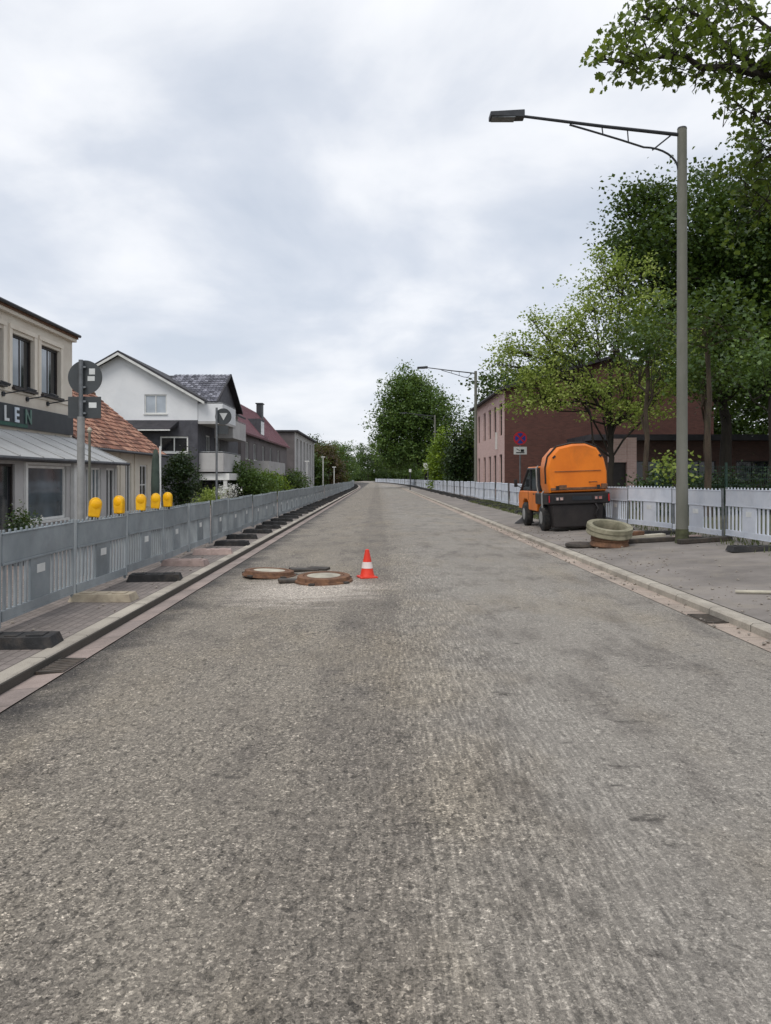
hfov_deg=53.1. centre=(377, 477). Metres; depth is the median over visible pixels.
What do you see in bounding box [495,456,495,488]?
window
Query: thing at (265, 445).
red roofed house
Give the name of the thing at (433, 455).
slender tree
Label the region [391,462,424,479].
broadleaf tree
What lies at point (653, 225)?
broadleaf tree
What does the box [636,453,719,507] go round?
hedge shrub
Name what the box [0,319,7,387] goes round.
window
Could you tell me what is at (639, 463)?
window
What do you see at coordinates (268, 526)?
foot plate
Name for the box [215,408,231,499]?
road sign
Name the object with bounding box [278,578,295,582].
asphalt chunk
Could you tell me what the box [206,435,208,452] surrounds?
window
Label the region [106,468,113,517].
door
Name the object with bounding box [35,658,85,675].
drain grate
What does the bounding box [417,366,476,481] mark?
street lamp
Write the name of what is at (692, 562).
pavement
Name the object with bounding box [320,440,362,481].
broadleaf tree
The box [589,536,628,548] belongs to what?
manhole ring
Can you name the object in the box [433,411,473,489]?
conifer hedge
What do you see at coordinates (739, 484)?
ivy hedge
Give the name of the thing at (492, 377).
broadleaf tree
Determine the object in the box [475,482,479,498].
barrier panel
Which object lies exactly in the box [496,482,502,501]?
barrier panel
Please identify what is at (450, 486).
barrier panel
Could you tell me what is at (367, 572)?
traffic cone
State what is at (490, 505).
grass
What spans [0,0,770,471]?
sky
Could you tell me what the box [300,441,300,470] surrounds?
window
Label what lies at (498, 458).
brick house
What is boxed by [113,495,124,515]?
warning lamp
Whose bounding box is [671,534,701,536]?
plank
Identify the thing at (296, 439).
window
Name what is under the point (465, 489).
barrier panel
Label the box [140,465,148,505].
window
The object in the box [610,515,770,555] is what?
weeds
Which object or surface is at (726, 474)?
fence
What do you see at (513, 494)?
barrier panel
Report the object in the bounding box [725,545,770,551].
foot plate
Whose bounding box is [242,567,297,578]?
manhole cover
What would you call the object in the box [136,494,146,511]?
warning lamp
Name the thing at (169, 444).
window
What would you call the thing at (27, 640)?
foot plate
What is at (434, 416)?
street lamp
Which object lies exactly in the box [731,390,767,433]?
broadleaf tree
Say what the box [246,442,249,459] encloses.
window
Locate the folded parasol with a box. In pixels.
[151,446,160,508]
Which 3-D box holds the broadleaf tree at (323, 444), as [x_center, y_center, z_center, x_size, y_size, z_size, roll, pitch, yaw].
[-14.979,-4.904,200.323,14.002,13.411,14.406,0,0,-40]
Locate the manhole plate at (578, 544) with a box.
[565,542,594,547]
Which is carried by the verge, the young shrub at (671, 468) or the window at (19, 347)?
the young shrub at (671, 468)
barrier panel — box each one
[0,519,73,627]
[74,513,126,593]
[126,507,163,575]
[163,504,188,559]
[188,501,209,551]
[211,498,227,542]
[226,497,242,536]
[239,494,252,528]
[253,494,262,526]
[261,492,270,523]
[271,491,276,517]
[278,491,283,516]
[284,490,289,512]
[290,489,293,510]
[294,488,298,510]
[298,488,302,507]
[303,488,306,505]
[307,487,309,504]
[310,487,312,503]
[313,486,315,501]
[316,486,317,500]
[318,486,320,499]
[449,481,451,492]
[456,481,459,494]
[460,481,463,494]
[463,482,466,495]
[467,481,470,496]
[471,481,474,496]
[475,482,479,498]
[479,482,483,499]
[484,482,490,500]
[490,482,494,500]
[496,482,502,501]
[501,483,508,504]
[509,483,516,505]
[516,484,521,505]
[604,487,626,522]
[627,485,674,530]
[671,487,723,535]
[725,487,770,541]
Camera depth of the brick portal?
35.82 m
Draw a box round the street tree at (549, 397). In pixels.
[478,240,720,505]
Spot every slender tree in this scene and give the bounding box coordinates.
[418,419,462,489]
[575,299,702,511]
[612,265,770,516]
[654,337,768,464]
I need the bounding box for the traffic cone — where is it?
[357,549,377,578]
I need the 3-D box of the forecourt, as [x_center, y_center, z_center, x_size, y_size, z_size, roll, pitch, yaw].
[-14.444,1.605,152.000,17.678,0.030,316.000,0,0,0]
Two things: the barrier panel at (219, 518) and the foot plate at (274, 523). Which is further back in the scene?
the foot plate at (274, 523)
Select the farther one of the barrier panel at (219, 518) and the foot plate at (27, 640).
the barrier panel at (219, 518)
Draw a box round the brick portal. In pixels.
[608,438,636,502]
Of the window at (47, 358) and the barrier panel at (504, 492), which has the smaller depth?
the window at (47, 358)
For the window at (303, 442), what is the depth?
107.23 m
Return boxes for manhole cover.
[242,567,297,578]
[295,571,352,585]
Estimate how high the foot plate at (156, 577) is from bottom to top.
0.122 m
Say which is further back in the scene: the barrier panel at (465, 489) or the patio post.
the barrier panel at (465, 489)
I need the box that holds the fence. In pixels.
[655,463,770,516]
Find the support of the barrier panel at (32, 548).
on the pavement at (64, 616)
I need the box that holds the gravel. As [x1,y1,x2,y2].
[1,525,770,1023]
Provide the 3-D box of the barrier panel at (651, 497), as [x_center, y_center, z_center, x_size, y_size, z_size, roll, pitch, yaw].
[6.744,0.720,19.097,0.060,1.040,2.048,0,0,-12]
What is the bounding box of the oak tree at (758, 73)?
[578,0,770,254]
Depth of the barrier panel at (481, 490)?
46.22 m
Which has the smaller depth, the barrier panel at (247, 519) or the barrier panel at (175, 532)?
the barrier panel at (175, 532)
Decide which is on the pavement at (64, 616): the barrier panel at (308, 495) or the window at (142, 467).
the barrier panel at (308, 495)
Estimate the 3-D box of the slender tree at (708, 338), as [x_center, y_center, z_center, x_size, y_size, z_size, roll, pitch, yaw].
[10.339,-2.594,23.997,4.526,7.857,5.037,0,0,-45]
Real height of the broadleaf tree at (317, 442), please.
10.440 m
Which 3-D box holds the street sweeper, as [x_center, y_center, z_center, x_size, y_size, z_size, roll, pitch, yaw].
[5.359,0.234,22.921,1.960,2.410,4.698,-2,0,0]
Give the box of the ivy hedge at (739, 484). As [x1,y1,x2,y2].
[615,460,770,513]
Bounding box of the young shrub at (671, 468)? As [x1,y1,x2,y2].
[649,450,702,487]
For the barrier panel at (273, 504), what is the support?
on the pavement at (64, 616)
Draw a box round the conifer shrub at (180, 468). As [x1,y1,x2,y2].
[161,442,213,506]
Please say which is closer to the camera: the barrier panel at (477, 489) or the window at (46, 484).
the window at (46, 484)
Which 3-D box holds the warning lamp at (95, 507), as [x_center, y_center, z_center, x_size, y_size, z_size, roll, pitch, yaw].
[-4.036,0.446,11.008,0.172,0.338,0.109,9,-4,-28]
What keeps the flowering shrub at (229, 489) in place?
on the forecourt
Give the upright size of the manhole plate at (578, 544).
0.085 m
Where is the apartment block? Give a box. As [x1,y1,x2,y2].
[276,430,316,487]
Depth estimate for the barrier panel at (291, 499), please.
36.44 m
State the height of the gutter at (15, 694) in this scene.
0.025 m
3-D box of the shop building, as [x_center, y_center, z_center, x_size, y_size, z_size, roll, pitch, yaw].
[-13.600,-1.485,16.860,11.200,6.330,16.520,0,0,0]
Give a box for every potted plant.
[1,499,40,565]
[5,501,42,529]
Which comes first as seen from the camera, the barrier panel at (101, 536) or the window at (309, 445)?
the barrier panel at (101, 536)
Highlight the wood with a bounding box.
[336,441,473,481]
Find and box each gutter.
[0,486,360,711]
[364,482,770,651]
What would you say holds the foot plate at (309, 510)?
on the pavement at (64, 616)
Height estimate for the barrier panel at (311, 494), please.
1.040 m
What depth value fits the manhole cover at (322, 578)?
12.11 m
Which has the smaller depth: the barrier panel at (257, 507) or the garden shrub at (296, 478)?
the barrier panel at (257, 507)
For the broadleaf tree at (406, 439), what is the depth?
120.05 m
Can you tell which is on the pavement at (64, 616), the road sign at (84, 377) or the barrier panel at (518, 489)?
the road sign at (84, 377)
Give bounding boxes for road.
[0,482,770,1023]
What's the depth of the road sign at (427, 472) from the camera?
88.00 m
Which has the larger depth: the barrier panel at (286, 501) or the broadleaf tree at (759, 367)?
the barrier panel at (286, 501)
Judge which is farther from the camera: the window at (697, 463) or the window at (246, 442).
the window at (246, 442)
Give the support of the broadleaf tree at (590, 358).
on the verge
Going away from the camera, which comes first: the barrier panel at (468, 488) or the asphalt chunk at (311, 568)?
the asphalt chunk at (311, 568)
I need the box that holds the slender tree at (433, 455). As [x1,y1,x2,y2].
[418,419,462,489]
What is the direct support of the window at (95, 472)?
in the shop building
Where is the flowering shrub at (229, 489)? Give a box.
[215,483,241,499]
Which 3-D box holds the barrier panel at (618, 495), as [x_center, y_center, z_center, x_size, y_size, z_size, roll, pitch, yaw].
[6.553,0.755,21.179,0.062,1.040,2.048,2,0,0]
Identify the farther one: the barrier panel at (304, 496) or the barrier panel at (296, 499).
the barrier panel at (304, 496)
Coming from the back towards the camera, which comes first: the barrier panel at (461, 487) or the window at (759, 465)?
the barrier panel at (461, 487)
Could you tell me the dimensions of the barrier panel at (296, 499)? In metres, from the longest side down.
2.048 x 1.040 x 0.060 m
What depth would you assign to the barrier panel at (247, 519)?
24.02 m
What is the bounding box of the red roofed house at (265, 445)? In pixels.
[238,403,289,495]
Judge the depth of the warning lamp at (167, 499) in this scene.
14.86 m
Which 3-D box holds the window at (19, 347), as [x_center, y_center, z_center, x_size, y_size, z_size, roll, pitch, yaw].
[-9.920,-3.265,21.525,0.280,1.790,1.670,0,0,0]
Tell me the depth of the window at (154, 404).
45.09 m
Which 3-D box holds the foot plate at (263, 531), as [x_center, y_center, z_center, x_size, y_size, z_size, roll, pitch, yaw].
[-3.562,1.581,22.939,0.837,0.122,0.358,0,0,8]
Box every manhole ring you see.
[586,519,632,540]
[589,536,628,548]
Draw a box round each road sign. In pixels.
[68,360,101,572]
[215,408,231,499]
[423,463,428,488]
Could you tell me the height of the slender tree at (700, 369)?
7.155 m
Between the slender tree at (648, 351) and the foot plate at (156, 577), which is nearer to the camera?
the foot plate at (156, 577)
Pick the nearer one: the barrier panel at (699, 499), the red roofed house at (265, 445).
the barrier panel at (699, 499)
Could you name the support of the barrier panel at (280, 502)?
on the pavement at (64, 616)
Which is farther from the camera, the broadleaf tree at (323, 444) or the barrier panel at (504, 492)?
the broadleaf tree at (323, 444)
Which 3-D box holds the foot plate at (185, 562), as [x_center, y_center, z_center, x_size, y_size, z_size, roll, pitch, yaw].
[-3.609,1.581,14.480,0.837,0.122,0.358,0,0,3]
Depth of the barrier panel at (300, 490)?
40.44 m
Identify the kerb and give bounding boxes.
[0,485,358,712]
[365,482,770,652]
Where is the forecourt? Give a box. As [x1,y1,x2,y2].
[1,486,324,586]
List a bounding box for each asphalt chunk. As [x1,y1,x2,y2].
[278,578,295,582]
[289,566,329,571]
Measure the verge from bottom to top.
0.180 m
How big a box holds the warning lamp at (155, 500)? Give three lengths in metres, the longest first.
0.338 x 0.172 x 0.109 m
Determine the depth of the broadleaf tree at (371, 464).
323.43 m
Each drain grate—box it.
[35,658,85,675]
[687,614,728,624]
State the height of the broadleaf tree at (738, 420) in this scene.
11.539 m
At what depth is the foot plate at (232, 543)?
18.58 m
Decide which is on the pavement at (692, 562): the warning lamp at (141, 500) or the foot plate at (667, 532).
the foot plate at (667, 532)
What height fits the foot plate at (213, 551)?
0.122 m
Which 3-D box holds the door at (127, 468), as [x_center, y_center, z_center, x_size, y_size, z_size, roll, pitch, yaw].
[-10.295,0.480,31.575,0.070,2.200,0.750,0,0,0]
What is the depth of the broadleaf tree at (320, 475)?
130.86 m
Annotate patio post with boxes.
[87,427,91,519]
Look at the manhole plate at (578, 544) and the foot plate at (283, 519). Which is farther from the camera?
the foot plate at (283, 519)
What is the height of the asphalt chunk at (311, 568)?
0.074 m
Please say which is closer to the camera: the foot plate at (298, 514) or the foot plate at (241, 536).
the foot plate at (241, 536)
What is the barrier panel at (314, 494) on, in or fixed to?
on the pavement at (64, 616)
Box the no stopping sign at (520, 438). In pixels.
[513,432,526,483]
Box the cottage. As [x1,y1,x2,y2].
[72,389,168,515]
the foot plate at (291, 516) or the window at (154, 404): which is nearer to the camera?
the foot plate at (291, 516)
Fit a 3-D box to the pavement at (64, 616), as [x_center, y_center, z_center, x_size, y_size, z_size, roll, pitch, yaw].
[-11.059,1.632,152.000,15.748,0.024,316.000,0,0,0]
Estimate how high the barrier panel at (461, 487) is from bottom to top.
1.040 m
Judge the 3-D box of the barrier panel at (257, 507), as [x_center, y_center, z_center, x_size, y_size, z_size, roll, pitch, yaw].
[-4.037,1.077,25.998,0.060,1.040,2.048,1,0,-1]
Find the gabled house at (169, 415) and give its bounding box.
[95,350,245,504]
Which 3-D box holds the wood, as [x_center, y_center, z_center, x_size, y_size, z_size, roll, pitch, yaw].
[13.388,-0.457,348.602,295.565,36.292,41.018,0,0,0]
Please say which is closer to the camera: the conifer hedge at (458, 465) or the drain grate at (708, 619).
the drain grate at (708, 619)
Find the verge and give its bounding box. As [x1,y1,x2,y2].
[495,495,770,534]
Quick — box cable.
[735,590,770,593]
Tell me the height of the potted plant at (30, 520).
1.139 m
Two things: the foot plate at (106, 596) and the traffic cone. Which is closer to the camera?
the foot plate at (106, 596)
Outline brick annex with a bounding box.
[567,434,769,488]
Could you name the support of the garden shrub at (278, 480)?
on the forecourt
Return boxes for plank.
[628,537,674,543]
[632,531,643,535]
[632,533,665,537]
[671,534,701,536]
[677,536,732,543]
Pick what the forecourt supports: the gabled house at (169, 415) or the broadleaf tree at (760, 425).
the gabled house at (169, 415)
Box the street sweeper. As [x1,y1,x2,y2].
[514,442,609,530]
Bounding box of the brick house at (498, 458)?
[469,356,713,495]
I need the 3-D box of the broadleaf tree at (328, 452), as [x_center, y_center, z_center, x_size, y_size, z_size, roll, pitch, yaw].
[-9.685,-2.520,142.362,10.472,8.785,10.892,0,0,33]
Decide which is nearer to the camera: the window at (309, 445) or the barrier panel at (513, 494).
the barrier panel at (513, 494)
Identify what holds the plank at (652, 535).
on the pavement at (692, 562)
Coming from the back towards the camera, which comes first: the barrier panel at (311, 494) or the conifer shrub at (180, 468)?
the barrier panel at (311, 494)
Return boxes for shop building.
[0,297,129,531]
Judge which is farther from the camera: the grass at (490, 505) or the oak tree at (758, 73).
the grass at (490, 505)
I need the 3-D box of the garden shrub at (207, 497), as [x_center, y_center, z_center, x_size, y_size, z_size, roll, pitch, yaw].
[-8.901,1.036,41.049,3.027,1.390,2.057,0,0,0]
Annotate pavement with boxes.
[0,489,354,671]
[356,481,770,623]
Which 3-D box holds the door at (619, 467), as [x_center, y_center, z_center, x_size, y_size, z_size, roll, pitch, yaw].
[11.210,0.280,36.025,0.760,2.000,0.050,0,0,0]
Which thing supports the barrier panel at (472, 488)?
on the foot plate
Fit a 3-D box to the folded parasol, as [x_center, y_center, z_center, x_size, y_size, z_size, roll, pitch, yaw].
[-6.200,0.360,22.000,0.560,2.520,0.560,0,0,0]
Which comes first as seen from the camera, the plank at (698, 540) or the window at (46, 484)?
the plank at (698, 540)
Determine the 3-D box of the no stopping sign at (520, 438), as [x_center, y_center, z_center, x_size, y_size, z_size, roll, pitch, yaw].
[6.750,-0.429,36.484,0.640,3.520,0.098,0,0,0]
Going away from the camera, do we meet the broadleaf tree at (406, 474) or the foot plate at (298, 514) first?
the foot plate at (298, 514)
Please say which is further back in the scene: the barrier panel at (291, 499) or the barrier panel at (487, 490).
the barrier panel at (487, 490)
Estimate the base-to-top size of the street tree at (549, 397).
11.858 m
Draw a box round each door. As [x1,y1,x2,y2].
[0,464,12,531]
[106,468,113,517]
[125,465,129,512]
[613,462,625,502]
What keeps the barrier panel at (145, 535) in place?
on the foot plate at (185, 562)
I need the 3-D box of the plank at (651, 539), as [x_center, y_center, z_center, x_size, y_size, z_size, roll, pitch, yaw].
[5.897,1.337,16.600,1.100,0.090,0.200,-3,0,6]
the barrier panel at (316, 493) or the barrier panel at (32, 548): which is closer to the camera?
the barrier panel at (32, 548)
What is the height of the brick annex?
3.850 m
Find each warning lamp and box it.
[88,497,101,519]
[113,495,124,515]
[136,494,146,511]
[151,493,160,509]
[163,492,172,508]
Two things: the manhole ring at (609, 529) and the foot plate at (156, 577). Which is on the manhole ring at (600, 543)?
the manhole ring at (609, 529)
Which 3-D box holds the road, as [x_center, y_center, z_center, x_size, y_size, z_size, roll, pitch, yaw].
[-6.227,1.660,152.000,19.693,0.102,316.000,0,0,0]
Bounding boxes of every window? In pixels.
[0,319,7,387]
[9,323,38,395]
[28,465,69,523]
[38,335,64,400]
[86,467,103,518]
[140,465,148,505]
[143,395,167,414]
[160,436,187,453]
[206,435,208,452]
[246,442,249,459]
[296,439,296,469]
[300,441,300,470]
[303,442,303,483]
[309,445,309,485]
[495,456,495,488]
[637,461,663,483]
[688,461,715,483]
[736,461,768,483]
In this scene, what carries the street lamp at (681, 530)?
on the pavement at (692, 562)
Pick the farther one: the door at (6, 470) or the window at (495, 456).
the window at (495, 456)
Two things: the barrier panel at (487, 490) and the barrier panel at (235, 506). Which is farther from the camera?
the barrier panel at (487, 490)
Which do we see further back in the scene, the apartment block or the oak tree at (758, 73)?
the apartment block
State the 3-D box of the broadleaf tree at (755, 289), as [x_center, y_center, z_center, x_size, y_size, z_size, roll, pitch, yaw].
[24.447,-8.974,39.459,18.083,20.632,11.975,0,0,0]
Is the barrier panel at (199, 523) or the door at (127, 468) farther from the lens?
the door at (127, 468)
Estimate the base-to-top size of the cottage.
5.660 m
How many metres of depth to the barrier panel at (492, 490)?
42.02 m
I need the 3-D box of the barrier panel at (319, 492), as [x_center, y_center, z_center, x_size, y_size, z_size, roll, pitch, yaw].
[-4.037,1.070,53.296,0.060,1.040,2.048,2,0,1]
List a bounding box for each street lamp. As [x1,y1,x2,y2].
[400,412,435,439]
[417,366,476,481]
[489,109,688,542]
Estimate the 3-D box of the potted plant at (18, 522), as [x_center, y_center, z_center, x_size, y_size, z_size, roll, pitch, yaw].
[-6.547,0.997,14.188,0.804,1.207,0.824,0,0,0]
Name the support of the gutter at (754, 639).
on the road
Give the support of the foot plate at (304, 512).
on the pavement at (64, 616)
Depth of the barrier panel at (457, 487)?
58.70 m
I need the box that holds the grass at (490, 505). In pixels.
[468,499,538,519]
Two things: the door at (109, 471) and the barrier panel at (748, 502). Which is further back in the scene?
the door at (109, 471)
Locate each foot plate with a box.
[0,631,63,649]
[68,591,138,601]
[126,572,182,581]
[160,558,209,566]
[192,548,232,554]
[214,540,249,545]
[226,534,257,538]
[243,529,272,533]
[255,525,280,528]
[262,521,286,524]
[270,518,292,521]
[278,515,298,518]
[283,513,302,515]
[290,511,307,513]
[296,509,312,511]
[644,530,674,534]
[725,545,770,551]
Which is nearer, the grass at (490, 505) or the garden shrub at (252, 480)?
the grass at (490, 505)
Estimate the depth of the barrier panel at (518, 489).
34.45 m
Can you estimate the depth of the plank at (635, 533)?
17.33 m
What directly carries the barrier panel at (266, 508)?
on the pavement at (64, 616)
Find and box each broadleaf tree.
[308,434,326,449]
[314,433,345,468]
[314,441,354,485]
[314,451,338,485]
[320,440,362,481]
[346,440,390,480]
[358,357,467,479]
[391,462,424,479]
[449,355,563,457]
[502,339,669,384]
[580,123,770,499]
[672,125,770,423]
[673,372,767,433]
[711,324,770,510]
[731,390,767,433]
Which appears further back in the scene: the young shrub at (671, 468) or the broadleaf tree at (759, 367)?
the broadleaf tree at (759, 367)
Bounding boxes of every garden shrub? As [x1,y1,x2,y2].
[191,485,228,504]
[211,455,289,501]
[260,468,295,492]
[280,468,314,490]

